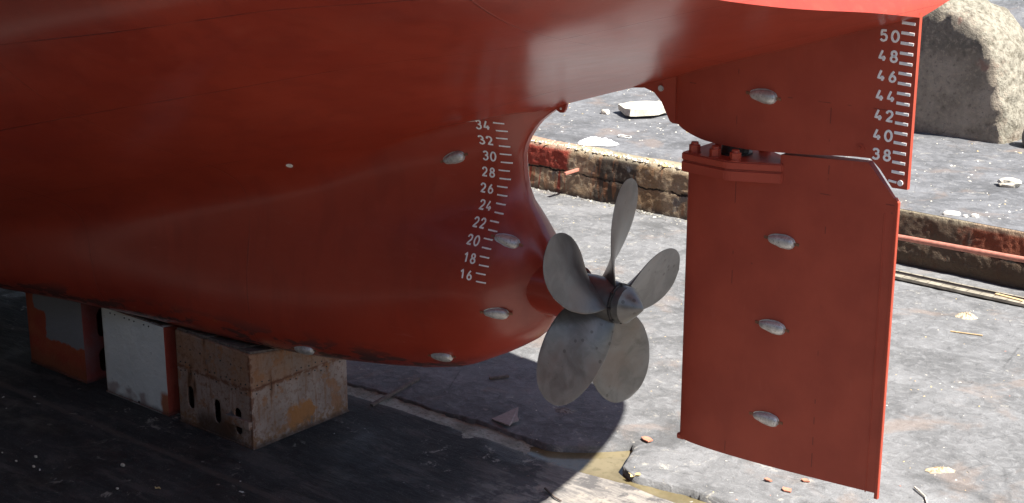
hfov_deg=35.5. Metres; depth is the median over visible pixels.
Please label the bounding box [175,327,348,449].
keel block
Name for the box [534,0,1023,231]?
dock slab
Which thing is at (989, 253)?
pipe
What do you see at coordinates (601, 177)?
concrete ledge
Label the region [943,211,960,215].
stone
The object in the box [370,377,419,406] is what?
wooden lath
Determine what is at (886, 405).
debris
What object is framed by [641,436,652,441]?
tile chip
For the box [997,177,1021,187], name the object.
stone
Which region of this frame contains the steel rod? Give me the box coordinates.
[564,168,578,174]
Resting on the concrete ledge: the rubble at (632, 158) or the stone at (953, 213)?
the rubble at (632, 158)
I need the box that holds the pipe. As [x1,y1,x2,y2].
[898,234,1023,262]
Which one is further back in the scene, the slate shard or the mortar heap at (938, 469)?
the slate shard
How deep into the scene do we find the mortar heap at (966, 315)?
27.51 m
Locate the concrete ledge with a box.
[528,135,1023,289]
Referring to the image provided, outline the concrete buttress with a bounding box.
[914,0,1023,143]
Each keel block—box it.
[25,293,106,383]
[101,308,180,416]
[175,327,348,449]
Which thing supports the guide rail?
on the dock floor at (983, 443)
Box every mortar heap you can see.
[555,408,577,413]
[925,466,954,472]
[955,312,977,319]
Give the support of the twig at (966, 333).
on the dock floor at (983, 443)
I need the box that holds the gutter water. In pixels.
[521,446,705,502]
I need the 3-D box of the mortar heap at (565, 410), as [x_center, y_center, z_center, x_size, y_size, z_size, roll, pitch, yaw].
[0.795,2.324,23.543,0.348,0.042,0.202,5,18,17]
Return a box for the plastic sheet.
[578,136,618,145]
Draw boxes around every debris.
[2,392,537,492]
[392,220,1012,500]
[543,89,1020,218]
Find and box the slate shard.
[492,407,518,425]
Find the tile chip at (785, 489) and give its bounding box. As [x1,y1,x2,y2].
[782,487,790,492]
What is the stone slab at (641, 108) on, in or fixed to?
on the dock slab
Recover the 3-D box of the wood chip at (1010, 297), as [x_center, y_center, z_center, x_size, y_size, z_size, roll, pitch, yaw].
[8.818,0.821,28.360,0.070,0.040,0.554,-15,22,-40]
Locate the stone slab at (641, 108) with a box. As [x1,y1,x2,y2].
[617,100,665,116]
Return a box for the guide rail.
[895,270,1023,306]
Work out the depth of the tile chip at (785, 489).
20.92 m
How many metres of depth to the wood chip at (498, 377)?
24.75 m
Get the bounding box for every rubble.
[531,139,680,168]
[531,187,686,222]
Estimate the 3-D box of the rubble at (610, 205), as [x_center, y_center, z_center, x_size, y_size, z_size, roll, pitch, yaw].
[3.130,-0.734,33.776,8.867,0.036,0.442,14,22,38]
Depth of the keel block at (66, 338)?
24.84 m
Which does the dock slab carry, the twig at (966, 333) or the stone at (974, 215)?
the stone at (974, 215)
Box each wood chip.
[489,374,508,379]
[995,293,1023,301]
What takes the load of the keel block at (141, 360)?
on the dock floor at (382, 457)
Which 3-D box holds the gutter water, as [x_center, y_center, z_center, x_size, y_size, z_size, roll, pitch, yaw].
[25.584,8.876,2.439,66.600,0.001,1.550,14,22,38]
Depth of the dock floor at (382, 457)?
22.00 m
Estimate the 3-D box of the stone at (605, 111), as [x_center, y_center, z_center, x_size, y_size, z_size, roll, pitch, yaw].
[2.269,-3.388,38.774,0.217,0.120,0.181,14,22,38]
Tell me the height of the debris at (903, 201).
0.637 m
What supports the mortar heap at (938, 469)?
on the dock floor at (983, 443)
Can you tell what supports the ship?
on the keel block at (252, 396)
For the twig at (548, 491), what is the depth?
20.86 m
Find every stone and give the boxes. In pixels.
[601,109,609,113]
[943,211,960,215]
[971,213,978,217]
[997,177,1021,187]
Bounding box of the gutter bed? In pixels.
[347,386,692,502]
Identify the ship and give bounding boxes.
[0,0,948,498]
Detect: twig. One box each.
[544,487,561,501]
[914,486,927,502]
[950,331,982,335]
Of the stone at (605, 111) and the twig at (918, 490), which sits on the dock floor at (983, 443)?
the twig at (918, 490)
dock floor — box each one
[0,288,673,502]
[346,188,1023,502]
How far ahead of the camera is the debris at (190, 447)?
21.80 m
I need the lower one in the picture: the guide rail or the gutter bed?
the gutter bed
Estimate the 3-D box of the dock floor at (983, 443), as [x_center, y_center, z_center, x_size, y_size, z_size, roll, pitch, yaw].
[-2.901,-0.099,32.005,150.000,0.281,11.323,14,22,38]

